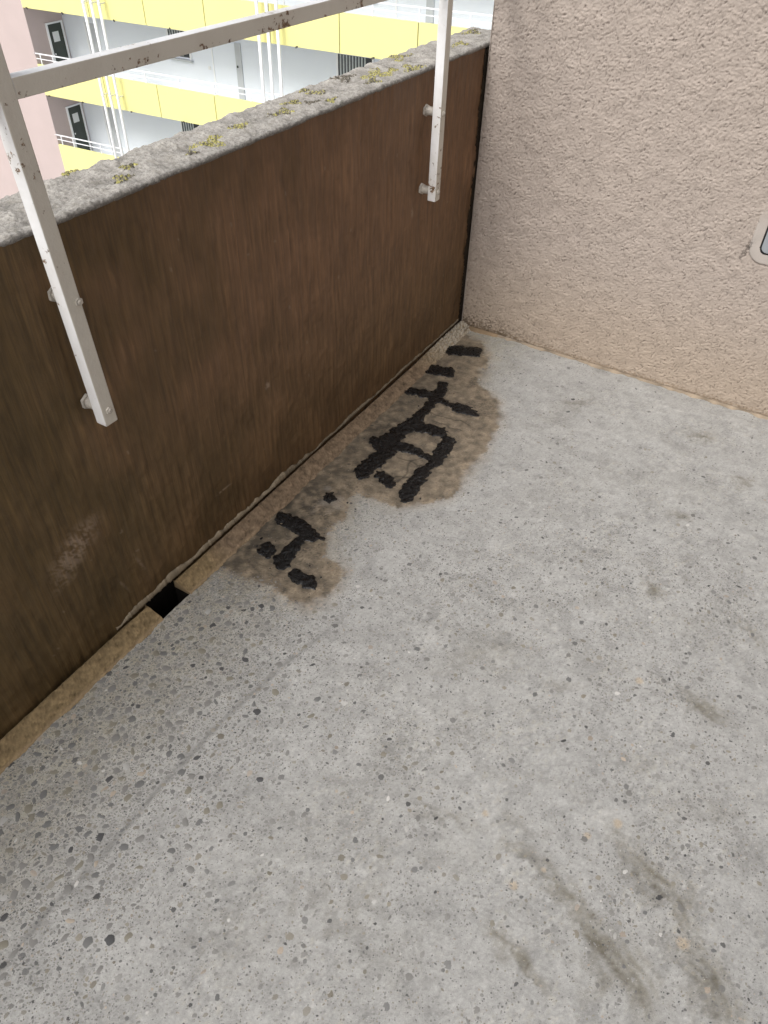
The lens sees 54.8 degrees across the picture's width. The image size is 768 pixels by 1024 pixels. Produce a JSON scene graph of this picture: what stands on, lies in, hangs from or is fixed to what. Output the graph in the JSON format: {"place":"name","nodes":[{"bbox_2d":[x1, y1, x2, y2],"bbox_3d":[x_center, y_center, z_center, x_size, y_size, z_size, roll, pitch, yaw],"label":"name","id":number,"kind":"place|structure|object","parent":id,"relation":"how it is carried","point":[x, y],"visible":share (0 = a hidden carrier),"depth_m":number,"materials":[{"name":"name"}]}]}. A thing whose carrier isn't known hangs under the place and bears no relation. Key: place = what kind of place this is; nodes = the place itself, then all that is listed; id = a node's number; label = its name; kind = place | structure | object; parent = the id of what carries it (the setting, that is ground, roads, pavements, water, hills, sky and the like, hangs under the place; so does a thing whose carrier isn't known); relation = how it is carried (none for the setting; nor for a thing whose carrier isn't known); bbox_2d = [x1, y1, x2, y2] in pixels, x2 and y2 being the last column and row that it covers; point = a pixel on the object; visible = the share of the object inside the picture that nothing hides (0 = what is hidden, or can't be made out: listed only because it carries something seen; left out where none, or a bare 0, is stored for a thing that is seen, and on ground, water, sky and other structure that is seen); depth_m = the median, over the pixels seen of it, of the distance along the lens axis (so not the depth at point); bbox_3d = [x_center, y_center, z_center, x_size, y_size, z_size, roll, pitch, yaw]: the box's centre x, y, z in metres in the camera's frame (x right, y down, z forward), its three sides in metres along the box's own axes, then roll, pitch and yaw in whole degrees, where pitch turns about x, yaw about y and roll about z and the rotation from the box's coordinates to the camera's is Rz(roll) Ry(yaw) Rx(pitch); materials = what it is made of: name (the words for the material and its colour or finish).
{"place":"outdoors","nodes":[
{"label":"outdoors","id":0,"kind":"place"},
{"bbox_2d":[0,27,490,739],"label":"parapet wall","id":1,"kind":"structure","parent":0,"point":[268,291],"depth_m":1.77,"materials":[{"name":"brown paint"}]},
{"bbox_2d":[0,0,452,426],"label":"balcony railing","id":2,"kind":"object","parent":1,"relation":"attached to","point":[62,291],"visible":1,"depth_m":1.30,"materials":[{"name":"white metal"}]},
{"bbox_2d":[0,0,493,198],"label":"gallery building","id":3,"kind":"structure","parent":0,"point":[85,125],"depth_m":25.61,"materials":[{"name":"yellow paint"},{"name":"white paint"},{"name":"white metal"}]},
{"bbox_2d":[44,20,70,62],"bbox_3d":[-12.142,-17.239,27.839,0.061,2.010,0.800,20,46,19],"label":"green door","id":4,"kind":"structure","parent":3,"relation":"in","point":[55,31],"depth_m":27.54,"materials":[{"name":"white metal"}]},
{"bbox_2d":[65,102,91,150],"bbox_3d":[-12.200,-15.227,29.714,0.061,2.010,0.800,20,46,19],"label":"green door","id":5,"kind":"structure","parent":3,"relation":"in","point":[75,114],"depth_m":29.52,"materials":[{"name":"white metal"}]},
{"bbox_2d":[83,21,101,53],"bbox_3d":[-10.736,-17.092,27.682,0.620,2.070,0.060,20,46,19],"label":"service door","id":6,"kind":"structure","parent":3,"relation":"in","point":[93,33],"depth_m":27.33,"materials":[{"name":"white metal"}]},
{"bbox_2d":[102,106,121,156],"bbox_3d":[-10.794,-15.081,29.556,0.620,2.070,0.060,20,46,19],"label":"service door","id":7,"kind":"structure","parent":3,"relation":"in","point":[109,109],"depth_m":29.47,"materials":[{"name":"white metal"}]},
{"bbox_2d":[166,28,193,62],"bbox_3d":[-7.177,-16.317,25.858,1.050,0.970,0.140,20,46,19],"label":"window","id":8,"kind":"structure","parent":3,"relation":"in","point":[172,31],"depth_m":25.96,"materials":[{"name":"white glass"}]},
{"bbox_2d":[180,121,200,131],"bbox_3d":[-7.217,-14.353,27.740,0.950,0.910,0.060,20,46,19],"label":"window","id":9,"kind":"structure","parent":3,"relation":"in","point":[185,126],"depth_m":27.73,"materials":[{"name":"white glass"}]},
{"bbox_2d":[208,42,245,99],"bbox_3d":[-5.505,-15.185,25.781,1.460,2.090,0.080,20,46,19],"label":"flat door","id":10,"kind":"structure","parent":3,"relation":"in","point":[226,58],"depth_m":25.61,"materials":[{"name":"white paint"}]},
{"bbox_2d":[336,53,373,74],"bbox_3d":[-0.919,-13.954,23.728,1.350,1.260,0.060,20,46,19],"label":"window","id":11,"kind":"structure","parent":3,"relation":"in","point":[345,63],"depth_m":23.53,"materials":[{"name":"white glass"}]},
{"bbox_2d":[395,0,434,23],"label":"flat door","id":12,"kind":"structure","parent":3,"relation":"in","point":[423,3],"depth_m":21.75,"materials":[{"name":"white paint"}]},
{"bbox_2d":[0,331,767,1023],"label":"floor","id":13,"kind":"structure","parent":0,"point":[474,731],"depth_m":1.64,"materials":[{"name":"concrete"}]},
{"bbox_2d":[0,319,469,774],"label":"gutter","id":14,"kind":"object","parent":13,"relation":"in","point":[165,597],"visible":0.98,"depth_m":2.04,"materials":[{"name":"brown concrete"}]},
{"bbox_2d":[257,541,276,558],"bbox_3d":[-0.333,0.110,2.102,0.066,0.013,0.068,23,47,22],"label":"tar patch","id":15,"kind":"object","parent":13,"relation":"on","point":[267,550],"visible":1,"depth_m":2.10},
{"bbox_2d":[273,512,325,569],"bbox_3d":[-0.243,0.079,2.136,0.159,0.017,0.243,-2,43,-4],"label":"tar patch","id":16,"kind":"object","parent":13,"relation":"on","point":[303,530],"visible":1,"depth_m":2.14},
{"bbox_2d":[288,568,316,589],"bbox_3d":[-0.220,0.184,2.023,0.108,0.015,0.062,23,47,22],"label":"tar patch","id":17,"kind":"object","parent":13,"relation":"on","point":[299,577],"visible":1,"depth_m":2.02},
{"bbox_2d":[323,492,336,503],"bbox_3d":[-0.165,-0.045,2.269,0.053,0.014,0.057,23,47,22],"label":"tar patch","id":18,"kind":"object","parent":13,"relation":"on","point":[329,497],"visible":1,"depth_m":2.26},
{"bbox_2d":[244,356,479,577],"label":"tar crumbs","id":19,"kind":"object","parent":13,"relation":"on","point":[261,538],"visible":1,"depth_m":2.27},
{"bbox_2d":[353,381,479,502],"bbox_3d":[0.105,-0.274,2.524,0.343,0.017,0.671,23,47,22],"label":"tar patch","id":20,"kind":"object","parent":13,"relation":"on","point":[388,445],"visible":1,"depth_m":2.46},
{"bbox_2d":[425,364,454,377],"bbox_3d":[0.207,-0.536,2.811,0.140,0.014,0.084,13,44,12],"label":"tar patch","id":21,"kind":"object","parent":13,"relation":"on","point":[437,370],"visible":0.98,"depth_m":2.80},
{"bbox_2d":[445,345,482,356],"bbox_3d":[0.313,-0.634,2.917,0.160,0.014,0.092,3,43,1],"label":"tar patch","id":22,"kind":"object","parent":13,"relation":"on","point":[460,350],"visible":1,"depth_m":2.91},
{"bbox_3d":[2.099,9.749,6.714,7.900,19.690,6.140,23,47,22],"label":"house block","id":23,"kind":"object","parent":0,"visible":0},
{"bbox_2d":[457,0,767,419],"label":"plaster wall","id":24,"kind":"structure","parent":23,"relation":"on","point":[617,221],"depth_m":2.44,"materials":[{"name":"beige paint"}]},
{"bbox_2d":[760,227,767,254],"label":"wall hatch","id":25,"kind":"object","parent":24,"relation":"attached to","point":[764,247],"depth_m":2.31,"materials":[{"name":"grey metal"}]}
]}

